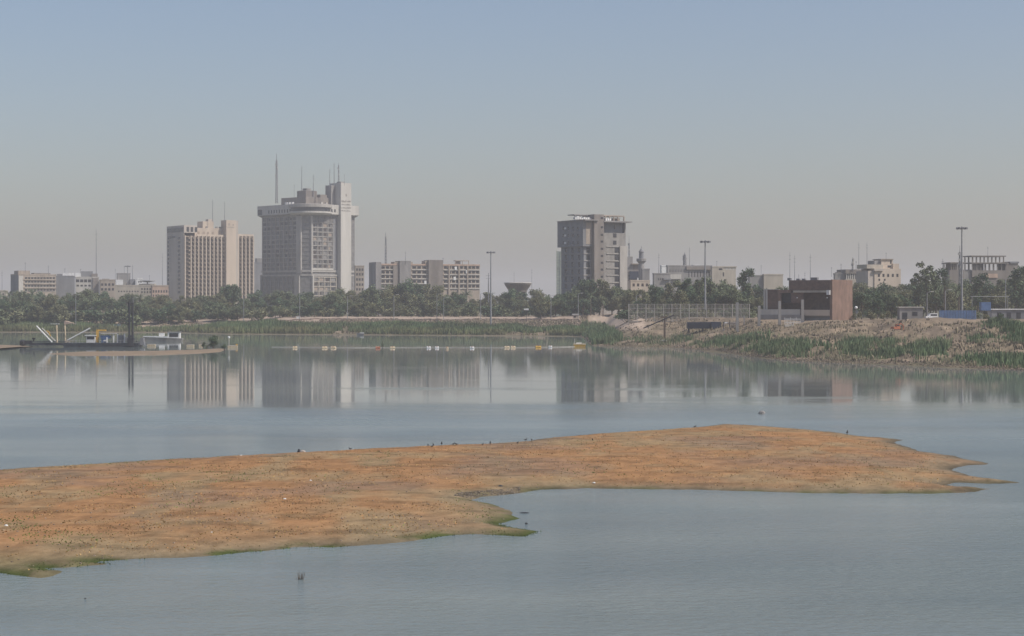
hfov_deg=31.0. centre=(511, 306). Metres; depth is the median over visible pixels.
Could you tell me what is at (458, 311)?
bush
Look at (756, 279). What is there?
office building
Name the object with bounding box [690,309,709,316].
bush
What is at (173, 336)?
work boat
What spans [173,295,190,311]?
broadleaf tree
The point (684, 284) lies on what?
slender tree
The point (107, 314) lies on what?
bush
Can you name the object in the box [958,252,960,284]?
lattice mast
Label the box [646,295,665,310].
broadleaf tree
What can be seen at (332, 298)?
broadleaf tree
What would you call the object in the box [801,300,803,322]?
concrete post
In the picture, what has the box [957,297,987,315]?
bush
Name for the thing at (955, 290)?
broadleaf tree
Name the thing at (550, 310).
broadleaf tree
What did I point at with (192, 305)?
broadleaf tree
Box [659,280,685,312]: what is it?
broadleaf tree
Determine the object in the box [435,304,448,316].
broadleaf tree
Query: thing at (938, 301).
slender tree
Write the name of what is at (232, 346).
pontoon
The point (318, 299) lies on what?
broadleaf tree
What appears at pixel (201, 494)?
ground cover
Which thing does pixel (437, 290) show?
broadleaf tree
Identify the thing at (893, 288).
broadleaf tree
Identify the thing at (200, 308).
broadleaf tree
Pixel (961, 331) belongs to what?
dry brush
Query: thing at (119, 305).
broadleaf tree
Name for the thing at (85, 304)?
broadleaf tree
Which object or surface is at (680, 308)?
lattice fence
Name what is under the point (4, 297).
broadleaf tree
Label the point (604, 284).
broadleaf tree
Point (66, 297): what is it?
broadleaf tree
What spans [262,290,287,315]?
broadleaf tree
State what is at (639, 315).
bush
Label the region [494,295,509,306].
broadleaf tree
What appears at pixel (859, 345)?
reeds
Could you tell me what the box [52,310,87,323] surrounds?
bush
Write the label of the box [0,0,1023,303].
sky
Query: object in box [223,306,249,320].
broadleaf tree
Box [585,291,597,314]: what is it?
date palm
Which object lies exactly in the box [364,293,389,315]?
broadleaf tree
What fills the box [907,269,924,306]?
slender tree
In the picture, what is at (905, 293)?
broadleaf tree
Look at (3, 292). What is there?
office building
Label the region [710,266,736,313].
office building
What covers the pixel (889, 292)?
broadleaf tree
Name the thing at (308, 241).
hotel building
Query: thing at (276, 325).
reeds
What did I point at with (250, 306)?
broadleaf tree
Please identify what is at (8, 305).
broadleaf tree
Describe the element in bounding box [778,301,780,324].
concrete post
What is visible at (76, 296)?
broadleaf tree
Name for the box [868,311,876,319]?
bush
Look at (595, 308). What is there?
broadleaf tree
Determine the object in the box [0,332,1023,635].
river water
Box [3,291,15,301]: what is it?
date palm
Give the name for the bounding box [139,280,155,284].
roof canopy
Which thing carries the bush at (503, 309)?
on the riverbank ground at (935, 330)
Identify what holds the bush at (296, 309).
on the riverbank ground at (935, 330)
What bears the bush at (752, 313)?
on the riverbank ground at (935, 330)
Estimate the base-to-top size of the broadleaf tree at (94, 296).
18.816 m
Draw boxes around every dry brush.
[10,318,579,335]
[606,316,1023,368]
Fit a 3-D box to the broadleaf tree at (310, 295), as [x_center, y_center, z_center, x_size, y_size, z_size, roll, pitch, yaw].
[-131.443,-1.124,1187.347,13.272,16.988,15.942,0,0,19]
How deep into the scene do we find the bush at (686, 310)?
753.98 m
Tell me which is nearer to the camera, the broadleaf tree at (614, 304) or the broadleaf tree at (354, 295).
the broadleaf tree at (614, 304)
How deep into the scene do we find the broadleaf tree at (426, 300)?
1075.12 m
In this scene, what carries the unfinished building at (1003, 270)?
on the riverbank ground at (935, 330)
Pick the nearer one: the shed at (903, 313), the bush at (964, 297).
the shed at (903, 313)
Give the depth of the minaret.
1128.56 m
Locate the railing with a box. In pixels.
[784,317,800,326]
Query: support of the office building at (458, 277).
on the riverbank ground at (935, 330)
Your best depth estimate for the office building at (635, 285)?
1051.16 m
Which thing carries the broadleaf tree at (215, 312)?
on the riverbank ground at (935, 330)
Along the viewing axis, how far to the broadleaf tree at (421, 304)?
1079.42 m
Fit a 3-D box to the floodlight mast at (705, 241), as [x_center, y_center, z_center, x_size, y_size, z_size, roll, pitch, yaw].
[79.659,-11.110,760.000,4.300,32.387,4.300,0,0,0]
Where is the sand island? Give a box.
[0,424,1018,577]
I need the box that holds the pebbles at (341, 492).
[0,424,972,565]
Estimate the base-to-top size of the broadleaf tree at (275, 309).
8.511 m
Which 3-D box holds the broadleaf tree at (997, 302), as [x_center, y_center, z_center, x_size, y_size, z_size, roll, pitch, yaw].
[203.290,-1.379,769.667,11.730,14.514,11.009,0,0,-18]
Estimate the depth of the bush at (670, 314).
757.69 m
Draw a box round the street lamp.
[1005,278,1007,308]
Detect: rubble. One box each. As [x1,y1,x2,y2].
[320,318,590,342]
[616,317,1008,352]
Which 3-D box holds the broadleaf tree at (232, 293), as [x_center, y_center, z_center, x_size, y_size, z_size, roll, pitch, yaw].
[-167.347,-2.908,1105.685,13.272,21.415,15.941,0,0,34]
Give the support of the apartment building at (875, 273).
on the riverbank ground at (935, 330)
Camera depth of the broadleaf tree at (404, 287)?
1103.87 m
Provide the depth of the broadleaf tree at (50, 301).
1056.32 m
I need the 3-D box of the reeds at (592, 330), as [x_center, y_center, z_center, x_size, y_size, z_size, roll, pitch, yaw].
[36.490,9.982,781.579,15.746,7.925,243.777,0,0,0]
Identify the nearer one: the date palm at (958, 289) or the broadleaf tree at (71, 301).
the date palm at (958, 289)
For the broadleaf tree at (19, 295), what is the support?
on the riverbank ground at (935, 330)
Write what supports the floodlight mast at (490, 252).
on the riverbank ground at (935, 330)
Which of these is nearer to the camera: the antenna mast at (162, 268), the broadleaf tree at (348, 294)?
the broadleaf tree at (348, 294)
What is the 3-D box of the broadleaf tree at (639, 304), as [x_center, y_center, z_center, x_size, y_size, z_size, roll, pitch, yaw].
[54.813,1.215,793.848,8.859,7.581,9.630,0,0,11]
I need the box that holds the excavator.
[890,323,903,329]
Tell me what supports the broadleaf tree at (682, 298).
on the riverbank ground at (935, 330)
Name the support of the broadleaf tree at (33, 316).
on the riverbank ground at (935, 330)
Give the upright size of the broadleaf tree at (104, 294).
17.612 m
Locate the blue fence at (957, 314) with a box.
[939,310,975,318]
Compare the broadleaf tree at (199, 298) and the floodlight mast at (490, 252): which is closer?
the floodlight mast at (490, 252)
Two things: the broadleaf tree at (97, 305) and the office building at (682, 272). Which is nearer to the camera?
the broadleaf tree at (97, 305)
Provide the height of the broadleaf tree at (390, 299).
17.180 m
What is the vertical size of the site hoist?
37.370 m
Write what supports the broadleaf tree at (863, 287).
on the riverbank ground at (935, 330)
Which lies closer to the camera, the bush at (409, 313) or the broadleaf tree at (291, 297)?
the bush at (409, 313)
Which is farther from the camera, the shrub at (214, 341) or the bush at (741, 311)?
the bush at (741, 311)
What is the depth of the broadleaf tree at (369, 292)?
1103.84 m
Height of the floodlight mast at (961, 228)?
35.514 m
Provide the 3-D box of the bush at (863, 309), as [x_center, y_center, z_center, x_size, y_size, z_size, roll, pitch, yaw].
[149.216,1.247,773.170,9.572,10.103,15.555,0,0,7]
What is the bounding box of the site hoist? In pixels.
[556,250,560,315]
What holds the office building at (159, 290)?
on the riverbank ground at (935, 330)
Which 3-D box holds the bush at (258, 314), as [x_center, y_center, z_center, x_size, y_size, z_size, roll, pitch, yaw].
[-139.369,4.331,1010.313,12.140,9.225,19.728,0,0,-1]
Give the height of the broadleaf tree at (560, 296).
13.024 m
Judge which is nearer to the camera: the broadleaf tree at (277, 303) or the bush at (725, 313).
the bush at (725, 313)
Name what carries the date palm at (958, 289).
on the riverbank ground at (935, 330)
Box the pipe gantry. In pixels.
[971,296,1008,308]
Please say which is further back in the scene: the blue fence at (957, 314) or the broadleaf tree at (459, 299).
the broadleaf tree at (459, 299)
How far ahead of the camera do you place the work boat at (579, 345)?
639.82 m
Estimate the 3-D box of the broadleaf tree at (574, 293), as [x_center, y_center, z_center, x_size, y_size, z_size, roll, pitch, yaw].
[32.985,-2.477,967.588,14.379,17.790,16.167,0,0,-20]
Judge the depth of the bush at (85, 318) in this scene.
1023.25 m
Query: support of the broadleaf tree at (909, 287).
on the riverbank ground at (935, 330)
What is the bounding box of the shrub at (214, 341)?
[208,335,218,348]
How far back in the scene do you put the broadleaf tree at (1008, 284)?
841.37 m
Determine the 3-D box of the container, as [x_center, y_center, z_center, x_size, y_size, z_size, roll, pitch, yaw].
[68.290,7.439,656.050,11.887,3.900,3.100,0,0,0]
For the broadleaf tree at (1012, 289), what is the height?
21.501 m
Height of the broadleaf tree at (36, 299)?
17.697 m
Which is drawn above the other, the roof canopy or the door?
the roof canopy
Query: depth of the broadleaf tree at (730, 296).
774.94 m
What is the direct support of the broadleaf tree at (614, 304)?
on the riverbank ground at (935, 330)
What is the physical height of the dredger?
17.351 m
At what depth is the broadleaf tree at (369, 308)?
1001.40 m
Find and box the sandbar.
[0,345,29,347]
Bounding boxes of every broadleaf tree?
[0,292,11,309]
[0,299,13,310]
[9,302,41,320]
[10,290,35,307]
[13,300,29,308]
[24,306,46,321]
[30,291,45,306]
[38,293,67,310]
[41,303,73,320]
[42,293,64,307]
[53,299,69,312]
[61,293,71,309]
[65,297,78,312]
[67,292,97,310]
[76,298,93,310]
[77,288,107,308]
[91,290,109,315]
[91,300,110,310]
[104,297,123,311]
[113,301,127,311]
[118,293,138,305]
[126,302,156,322]
[134,295,157,305]
[136,301,149,310]
[148,303,160,310]
[149,294,171,314]
[158,304,176,322]
[162,294,175,308]
[171,306,193,323]
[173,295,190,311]
[180,298,199,312]
[191,294,206,301]
[195,301,205,313]
[198,295,220,312]
[201,301,228,320]
[203,301,216,313]
[207,292,224,302]
[216,298,231,308]
[219,284,242,306]
[221,307,233,320]
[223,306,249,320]
[235,298,249,305]
[240,299,255,310]
[244,290,263,311]
[253,300,268,311]
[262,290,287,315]
[265,305,283,317]
[268,297,290,315]
[278,291,302,311]
[291,295,311,310]
[295,297,312,307]
[297,292,314,303]
[303,301,324,316]
[305,297,327,310]
[316,290,331,306]
[321,293,352,309]
[326,302,345,316]
[329,287,351,301]
[343,299,353,314]
[344,289,361,301]
[348,302,370,316]
[354,298,366,315]
[358,300,376,316]
[360,284,382,312]
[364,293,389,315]
[375,290,396,313]
[383,284,401,308]
[390,306,408,316]
[394,278,423,301]
[395,292,419,315]
[411,293,434,311]
[420,301,440,316]
[421,284,430,295]
[423,294,440,314]
[424,284,449,315]
[435,295,455,313]
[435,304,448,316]
[443,294,466,306]
[451,291,465,307]
[454,301,477,315]
[466,299,478,311]
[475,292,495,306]
[492,297,511,307]
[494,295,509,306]
[499,288,528,310]
[503,297,522,311]
[515,295,529,310]
[519,306,535,316]
[526,288,545,315]
[529,296,551,318]
[539,294,554,316]
[550,298,565,316]
[553,294,568,315]
[558,297,573,315]
[566,285,588,313]
[571,299,590,315]
[577,279,598,315]
[580,292,609,314]
[588,279,610,314]
[603,285,630,310]
[606,296,626,312]
[618,288,644,310]
[630,300,648,313]
[633,288,651,310]
[641,289,660,311]
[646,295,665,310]
[653,286,672,311]
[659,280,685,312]
[667,290,690,312]
[675,286,701,307]
[692,291,716,312]
[695,276,732,313]
[702,293,726,316]
[712,279,733,310]
[716,287,752,312]
[725,285,741,305]
[740,288,754,307]
[740,292,756,309]
[746,297,762,317]
[752,284,766,298]
[775,286,788,289]
[853,282,871,312]
[853,288,866,316]
[853,292,872,318]
[853,296,860,312]
[865,281,890,314]
[868,290,891,318]
[876,285,900,316]
[883,293,903,318]
[884,289,897,317]
[892,284,904,291]
[893,294,914,310]
[896,288,910,300]
[903,284,925,311]
[934,289,957,312]
[939,284,957,308]
[942,282,966,300]
[956,279,976,315]
[980,280,1008,308]
[982,294,989,301]
[987,286,1014,308]
[996,280,1012,304]
[1001,275,1023,301]
[1002,275,1023,308]
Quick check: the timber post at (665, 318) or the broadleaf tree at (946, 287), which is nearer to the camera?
the timber post at (665, 318)
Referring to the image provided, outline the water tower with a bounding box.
[504,282,531,295]
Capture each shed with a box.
[896,307,923,319]
[988,309,1023,318]
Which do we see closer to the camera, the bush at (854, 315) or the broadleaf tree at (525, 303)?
the bush at (854, 315)
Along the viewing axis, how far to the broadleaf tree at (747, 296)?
787.99 m
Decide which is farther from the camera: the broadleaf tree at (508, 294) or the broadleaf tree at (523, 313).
the broadleaf tree at (508, 294)
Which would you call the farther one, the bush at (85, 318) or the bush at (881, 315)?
the bush at (85, 318)
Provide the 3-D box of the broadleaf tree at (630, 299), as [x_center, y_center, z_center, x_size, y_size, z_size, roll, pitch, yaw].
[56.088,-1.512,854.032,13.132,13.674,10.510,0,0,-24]
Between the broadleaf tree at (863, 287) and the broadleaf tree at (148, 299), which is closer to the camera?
the broadleaf tree at (863, 287)
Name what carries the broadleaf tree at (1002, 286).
on the riverbank ground at (935, 330)
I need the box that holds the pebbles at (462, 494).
[454,487,520,497]
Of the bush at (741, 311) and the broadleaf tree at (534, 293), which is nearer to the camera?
the bush at (741, 311)
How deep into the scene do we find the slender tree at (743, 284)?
788.96 m
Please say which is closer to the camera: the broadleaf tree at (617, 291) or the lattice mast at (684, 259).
the broadleaf tree at (617, 291)
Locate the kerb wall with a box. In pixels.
[173,318,576,323]
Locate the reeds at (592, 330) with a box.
[581,319,622,344]
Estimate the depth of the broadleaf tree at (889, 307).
698.46 m
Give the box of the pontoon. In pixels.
[227,336,237,347]
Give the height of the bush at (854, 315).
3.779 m
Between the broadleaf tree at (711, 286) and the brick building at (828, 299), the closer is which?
the brick building at (828, 299)
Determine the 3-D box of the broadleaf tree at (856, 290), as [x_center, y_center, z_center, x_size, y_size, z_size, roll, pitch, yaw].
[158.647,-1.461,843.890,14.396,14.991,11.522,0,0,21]
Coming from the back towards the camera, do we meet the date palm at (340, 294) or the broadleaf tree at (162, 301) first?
the broadleaf tree at (162, 301)
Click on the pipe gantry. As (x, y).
(993, 296)
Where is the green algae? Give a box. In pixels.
[1,523,537,575]
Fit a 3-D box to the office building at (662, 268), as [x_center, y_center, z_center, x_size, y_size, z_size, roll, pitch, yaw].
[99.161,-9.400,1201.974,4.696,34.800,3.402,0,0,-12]
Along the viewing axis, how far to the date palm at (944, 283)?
749.52 m
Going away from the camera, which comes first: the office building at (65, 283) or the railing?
the railing
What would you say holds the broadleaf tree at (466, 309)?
on the riverbank ground at (935, 330)
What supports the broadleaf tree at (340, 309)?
on the riverbank ground at (935, 330)
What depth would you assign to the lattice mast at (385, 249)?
1234.54 m
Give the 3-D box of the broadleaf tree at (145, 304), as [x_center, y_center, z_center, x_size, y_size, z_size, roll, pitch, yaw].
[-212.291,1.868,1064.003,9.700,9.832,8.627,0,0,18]
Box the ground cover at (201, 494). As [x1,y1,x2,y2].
[0,425,988,569]
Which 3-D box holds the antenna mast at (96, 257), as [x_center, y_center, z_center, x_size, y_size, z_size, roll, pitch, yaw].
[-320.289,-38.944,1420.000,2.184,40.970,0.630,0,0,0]
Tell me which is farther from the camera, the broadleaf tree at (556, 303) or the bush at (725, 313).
the broadleaf tree at (556, 303)
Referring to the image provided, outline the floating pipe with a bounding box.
[318,346,574,347]
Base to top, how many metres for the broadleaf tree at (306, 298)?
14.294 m
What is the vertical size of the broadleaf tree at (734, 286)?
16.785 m
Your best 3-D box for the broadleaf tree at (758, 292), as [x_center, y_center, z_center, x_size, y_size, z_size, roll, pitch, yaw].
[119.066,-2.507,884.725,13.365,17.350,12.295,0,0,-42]
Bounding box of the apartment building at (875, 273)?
[856,259,900,315]
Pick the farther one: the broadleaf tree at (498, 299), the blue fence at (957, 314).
the broadleaf tree at (498, 299)
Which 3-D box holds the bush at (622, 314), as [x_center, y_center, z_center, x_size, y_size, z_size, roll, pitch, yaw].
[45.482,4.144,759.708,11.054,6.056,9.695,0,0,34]
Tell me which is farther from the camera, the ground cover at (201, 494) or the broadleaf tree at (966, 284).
the broadleaf tree at (966, 284)
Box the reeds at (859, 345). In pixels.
[596,315,1023,367]
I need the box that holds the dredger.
[19,302,144,346]
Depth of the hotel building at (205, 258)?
1465.39 m
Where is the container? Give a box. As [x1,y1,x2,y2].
[687,322,720,332]
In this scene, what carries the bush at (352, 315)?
on the riverbank ground at (935, 330)
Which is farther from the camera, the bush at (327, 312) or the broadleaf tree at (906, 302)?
the bush at (327, 312)
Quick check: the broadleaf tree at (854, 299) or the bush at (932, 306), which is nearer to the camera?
the broadleaf tree at (854, 299)
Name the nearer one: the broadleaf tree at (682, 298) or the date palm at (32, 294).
the broadleaf tree at (682, 298)
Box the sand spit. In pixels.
[51,348,225,355]
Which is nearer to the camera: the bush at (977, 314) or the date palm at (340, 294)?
the bush at (977, 314)
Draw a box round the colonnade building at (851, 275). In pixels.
[837,269,860,283]
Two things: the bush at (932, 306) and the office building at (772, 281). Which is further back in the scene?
the office building at (772, 281)
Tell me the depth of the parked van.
649.23 m
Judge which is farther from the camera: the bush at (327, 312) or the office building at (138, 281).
the office building at (138, 281)
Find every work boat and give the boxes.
[143,332,183,340]
[573,339,586,346]
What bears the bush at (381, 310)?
on the riverbank ground at (935, 330)
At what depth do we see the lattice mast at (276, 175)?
1500.04 m
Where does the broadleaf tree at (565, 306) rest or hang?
on the riverbank ground at (935, 330)
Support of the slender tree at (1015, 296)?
on the riverbank ground at (935, 330)
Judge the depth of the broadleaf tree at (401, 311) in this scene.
997.64 m
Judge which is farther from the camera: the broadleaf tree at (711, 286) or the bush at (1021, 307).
the broadleaf tree at (711, 286)
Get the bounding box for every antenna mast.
[95,234,97,273]
[162,253,162,284]
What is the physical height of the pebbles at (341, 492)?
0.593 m
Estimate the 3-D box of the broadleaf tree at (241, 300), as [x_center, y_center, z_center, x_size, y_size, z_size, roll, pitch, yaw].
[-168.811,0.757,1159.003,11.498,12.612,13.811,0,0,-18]
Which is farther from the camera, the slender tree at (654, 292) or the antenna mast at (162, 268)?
the antenna mast at (162, 268)
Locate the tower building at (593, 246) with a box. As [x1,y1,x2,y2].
[557,214,631,315]
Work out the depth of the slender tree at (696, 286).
799.67 m
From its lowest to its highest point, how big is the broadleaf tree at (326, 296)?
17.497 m
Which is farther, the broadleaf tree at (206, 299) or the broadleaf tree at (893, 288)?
the broadleaf tree at (206, 299)
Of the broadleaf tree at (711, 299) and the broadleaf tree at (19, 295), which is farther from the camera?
the broadleaf tree at (19, 295)
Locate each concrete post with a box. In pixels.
[736,302,738,331]
[757,306,760,325]
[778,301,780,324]
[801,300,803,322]
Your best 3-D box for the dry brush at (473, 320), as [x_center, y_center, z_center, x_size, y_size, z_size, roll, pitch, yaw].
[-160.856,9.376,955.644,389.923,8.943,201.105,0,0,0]
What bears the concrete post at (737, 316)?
on the riverbank ground at (935, 330)
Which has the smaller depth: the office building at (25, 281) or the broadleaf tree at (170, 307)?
the broadleaf tree at (170, 307)
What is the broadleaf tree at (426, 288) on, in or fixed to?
on the riverbank ground at (935, 330)
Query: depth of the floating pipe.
624.34 m
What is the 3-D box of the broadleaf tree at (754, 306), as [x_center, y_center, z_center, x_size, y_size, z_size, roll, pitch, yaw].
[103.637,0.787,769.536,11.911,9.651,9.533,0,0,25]
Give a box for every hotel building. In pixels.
[167,219,253,304]
[257,182,358,312]
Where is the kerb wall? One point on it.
(365, 319)
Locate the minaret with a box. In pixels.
[636,246,645,279]
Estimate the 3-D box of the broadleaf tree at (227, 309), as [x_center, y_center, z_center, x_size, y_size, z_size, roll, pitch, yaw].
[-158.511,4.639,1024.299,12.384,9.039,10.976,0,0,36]
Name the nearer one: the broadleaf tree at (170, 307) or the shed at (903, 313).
the shed at (903, 313)
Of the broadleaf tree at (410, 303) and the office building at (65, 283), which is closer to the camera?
the broadleaf tree at (410, 303)
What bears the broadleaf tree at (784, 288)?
on the riverbank ground at (935, 330)
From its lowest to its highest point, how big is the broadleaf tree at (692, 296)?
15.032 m
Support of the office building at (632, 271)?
on the riverbank ground at (935, 330)
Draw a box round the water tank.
[979,302,990,318]
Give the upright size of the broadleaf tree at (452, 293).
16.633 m
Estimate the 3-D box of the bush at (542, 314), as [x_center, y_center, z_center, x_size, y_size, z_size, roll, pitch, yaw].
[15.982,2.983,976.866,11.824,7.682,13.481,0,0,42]
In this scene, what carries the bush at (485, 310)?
on the riverbank ground at (935, 330)
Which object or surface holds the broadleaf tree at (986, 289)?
on the riverbank ground at (935, 330)
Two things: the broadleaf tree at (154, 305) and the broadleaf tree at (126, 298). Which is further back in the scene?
the broadleaf tree at (126, 298)
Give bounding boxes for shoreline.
[589,343,1023,369]
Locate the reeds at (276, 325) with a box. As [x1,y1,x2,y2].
[0,317,585,335]
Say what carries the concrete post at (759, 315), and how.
on the riverbank ground at (935, 330)
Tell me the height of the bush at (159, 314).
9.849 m
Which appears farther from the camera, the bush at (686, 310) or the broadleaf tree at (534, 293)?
the broadleaf tree at (534, 293)
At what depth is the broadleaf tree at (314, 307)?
1008.33 m
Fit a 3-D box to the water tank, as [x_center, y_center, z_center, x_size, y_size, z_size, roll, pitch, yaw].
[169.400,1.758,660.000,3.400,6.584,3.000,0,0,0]
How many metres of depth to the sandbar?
633.60 m
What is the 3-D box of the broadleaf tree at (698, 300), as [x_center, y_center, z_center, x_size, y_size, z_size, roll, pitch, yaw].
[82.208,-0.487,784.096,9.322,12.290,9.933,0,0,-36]
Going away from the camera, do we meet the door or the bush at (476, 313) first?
the door
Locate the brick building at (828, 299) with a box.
[761,277,852,320]
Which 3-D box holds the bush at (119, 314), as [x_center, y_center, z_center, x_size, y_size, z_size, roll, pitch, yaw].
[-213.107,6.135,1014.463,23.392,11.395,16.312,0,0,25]
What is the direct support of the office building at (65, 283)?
on the riverbank ground at (935, 330)
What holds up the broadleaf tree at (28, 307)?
on the riverbank ground at (935, 330)
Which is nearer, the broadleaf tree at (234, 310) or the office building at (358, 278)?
the broadleaf tree at (234, 310)
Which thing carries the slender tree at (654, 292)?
on the riverbank ground at (935, 330)
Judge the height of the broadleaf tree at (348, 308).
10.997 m
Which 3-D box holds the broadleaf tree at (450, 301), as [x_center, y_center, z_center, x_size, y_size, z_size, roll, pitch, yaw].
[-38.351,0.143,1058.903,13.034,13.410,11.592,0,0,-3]
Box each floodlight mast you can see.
[486,251,494,324]
[700,240,710,317]
[956,227,967,318]
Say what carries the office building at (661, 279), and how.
on the riverbank ground at (935, 330)
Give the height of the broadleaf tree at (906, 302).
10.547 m
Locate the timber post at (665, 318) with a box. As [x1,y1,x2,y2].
[643,315,673,338]
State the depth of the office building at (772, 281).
1051.07 m
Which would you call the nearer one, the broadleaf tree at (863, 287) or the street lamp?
the street lamp
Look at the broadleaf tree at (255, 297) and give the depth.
1179.21 m
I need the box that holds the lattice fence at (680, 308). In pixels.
[628,304,749,323]
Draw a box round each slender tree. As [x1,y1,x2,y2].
[648,284,660,310]
[677,278,691,292]
[692,276,706,311]
[736,267,754,296]
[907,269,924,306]
[915,261,939,315]
[930,267,948,312]
[970,273,988,312]
[1008,265,1023,308]
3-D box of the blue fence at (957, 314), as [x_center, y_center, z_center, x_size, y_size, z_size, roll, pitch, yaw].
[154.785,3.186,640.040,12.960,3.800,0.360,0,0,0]
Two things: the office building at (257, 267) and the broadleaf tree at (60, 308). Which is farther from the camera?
the office building at (257, 267)
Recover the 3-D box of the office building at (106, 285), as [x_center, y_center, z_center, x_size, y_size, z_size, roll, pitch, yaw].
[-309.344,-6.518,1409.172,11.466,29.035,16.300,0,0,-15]
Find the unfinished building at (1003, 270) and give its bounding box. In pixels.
[941,255,1018,314]
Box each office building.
[0,290,8,299]
[10,271,55,295]
[56,273,74,313]
[75,271,98,308]
[99,279,114,313]
[115,285,150,310]
[116,273,134,284]
[136,278,142,284]
[151,285,168,296]
[254,258,261,292]
[354,265,363,303]
[369,260,479,314]
[627,257,638,311]
[629,280,649,310]
[641,269,649,279]
[652,273,670,294]
[660,265,665,272]
[666,265,711,311]
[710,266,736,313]
[748,275,762,293]
[762,274,782,288]
[833,272,847,279]
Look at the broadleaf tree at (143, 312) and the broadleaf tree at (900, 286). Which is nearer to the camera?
the broadleaf tree at (900, 286)
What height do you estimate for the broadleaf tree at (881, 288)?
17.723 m
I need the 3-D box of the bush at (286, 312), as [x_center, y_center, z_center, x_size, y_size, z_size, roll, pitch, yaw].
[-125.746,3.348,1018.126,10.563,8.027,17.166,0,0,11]
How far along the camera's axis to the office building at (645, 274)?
1120.54 m
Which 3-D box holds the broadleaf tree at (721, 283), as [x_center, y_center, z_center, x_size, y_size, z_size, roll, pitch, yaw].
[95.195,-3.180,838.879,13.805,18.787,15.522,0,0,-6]
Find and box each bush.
[0,309,16,324]
[2,306,26,322]
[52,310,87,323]
[70,309,102,322]
[83,309,112,322]
[102,307,141,325]
[103,310,124,323]
[143,309,169,323]
[184,310,205,321]
[246,306,268,320]
[278,305,293,317]
[290,305,316,316]
[318,307,336,316]
[348,312,361,316]
[376,306,395,316]
[404,309,420,316]
[448,308,462,316]
[469,310,479,316]
[477,305,501,316]
[485,305,512,316]
[511,310,523,316]
[528,310,550,316]
[613,310,635,321]
[631,310,652,318]
[644,311,655,317]
[656,311,677,318]
[658,298,682,314]
[673,312,687,317]
[677,309,699,317]
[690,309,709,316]
[717,310,734,316]
[729,309,748,317]
[741,307,756,317]
[851,311,861,319]
[858,299,876,317]
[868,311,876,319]
[878,311,891,318]
[911,301,938,317]
[938,296,974,316]
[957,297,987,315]
[966,306,982,318]
[995,291,1023,308]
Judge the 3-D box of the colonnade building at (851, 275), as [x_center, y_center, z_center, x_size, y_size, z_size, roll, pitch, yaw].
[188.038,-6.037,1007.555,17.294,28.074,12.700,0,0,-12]
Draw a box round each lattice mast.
[275,153,277,202]
[385,235,386,263]
[683,252,686,264]
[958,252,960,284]
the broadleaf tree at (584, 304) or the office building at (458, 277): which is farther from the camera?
the office building at (458, 277)
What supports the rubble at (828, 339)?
on the riverbank ground at (935, 330)
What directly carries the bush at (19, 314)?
on the riverbank ground at (935, 330)
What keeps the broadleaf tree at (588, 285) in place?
on the riverbank ground at (935, 330)
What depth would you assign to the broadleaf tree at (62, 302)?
1059.11 m
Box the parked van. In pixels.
[924,313,937,317]
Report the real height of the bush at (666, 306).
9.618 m
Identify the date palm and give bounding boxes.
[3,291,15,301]
[23,288,39,300]
[134,293,145,304]
[335,288,346,300]
[460,290,472,315]
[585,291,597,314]
[599,296,608,315]
[931,276,956,309]
[950,283,968,309]
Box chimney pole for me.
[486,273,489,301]
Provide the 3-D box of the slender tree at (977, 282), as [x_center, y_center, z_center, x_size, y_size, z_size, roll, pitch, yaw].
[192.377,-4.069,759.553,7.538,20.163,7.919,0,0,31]
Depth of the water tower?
1144.34 m
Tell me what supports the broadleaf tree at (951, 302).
on the riverbank ground at (935, 330)
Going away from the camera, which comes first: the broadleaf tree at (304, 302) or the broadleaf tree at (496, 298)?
the broadleaf tree at (304, 302)
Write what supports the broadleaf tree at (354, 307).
on the riverbank ground at (935, 330)
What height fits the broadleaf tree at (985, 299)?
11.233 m
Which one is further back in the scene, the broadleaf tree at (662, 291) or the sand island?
the broadleaf tree at (662, 291)
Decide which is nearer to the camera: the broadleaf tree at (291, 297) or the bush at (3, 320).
the bush at (3, 320)
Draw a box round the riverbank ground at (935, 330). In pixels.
[0,310,1023,370]
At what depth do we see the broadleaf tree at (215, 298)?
1145.59 m
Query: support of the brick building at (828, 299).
on the riverbank ground at (935, 330)
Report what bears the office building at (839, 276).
on the riverbank ground at (935, 330)
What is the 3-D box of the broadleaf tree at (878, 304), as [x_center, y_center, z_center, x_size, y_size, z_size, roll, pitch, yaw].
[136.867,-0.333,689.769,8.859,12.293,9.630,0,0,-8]
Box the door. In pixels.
[902,312,906,318]
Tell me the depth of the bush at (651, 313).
751.71 m
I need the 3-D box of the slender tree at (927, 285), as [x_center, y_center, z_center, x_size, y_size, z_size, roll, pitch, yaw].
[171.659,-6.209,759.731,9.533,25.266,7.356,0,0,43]
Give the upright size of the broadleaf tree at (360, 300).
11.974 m
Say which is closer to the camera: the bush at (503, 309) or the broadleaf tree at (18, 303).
the bush at (503, 309)
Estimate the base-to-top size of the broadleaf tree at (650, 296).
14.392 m
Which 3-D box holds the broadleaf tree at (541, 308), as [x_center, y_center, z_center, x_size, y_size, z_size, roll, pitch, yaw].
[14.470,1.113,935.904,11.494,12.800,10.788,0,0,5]
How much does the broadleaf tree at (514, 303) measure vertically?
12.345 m

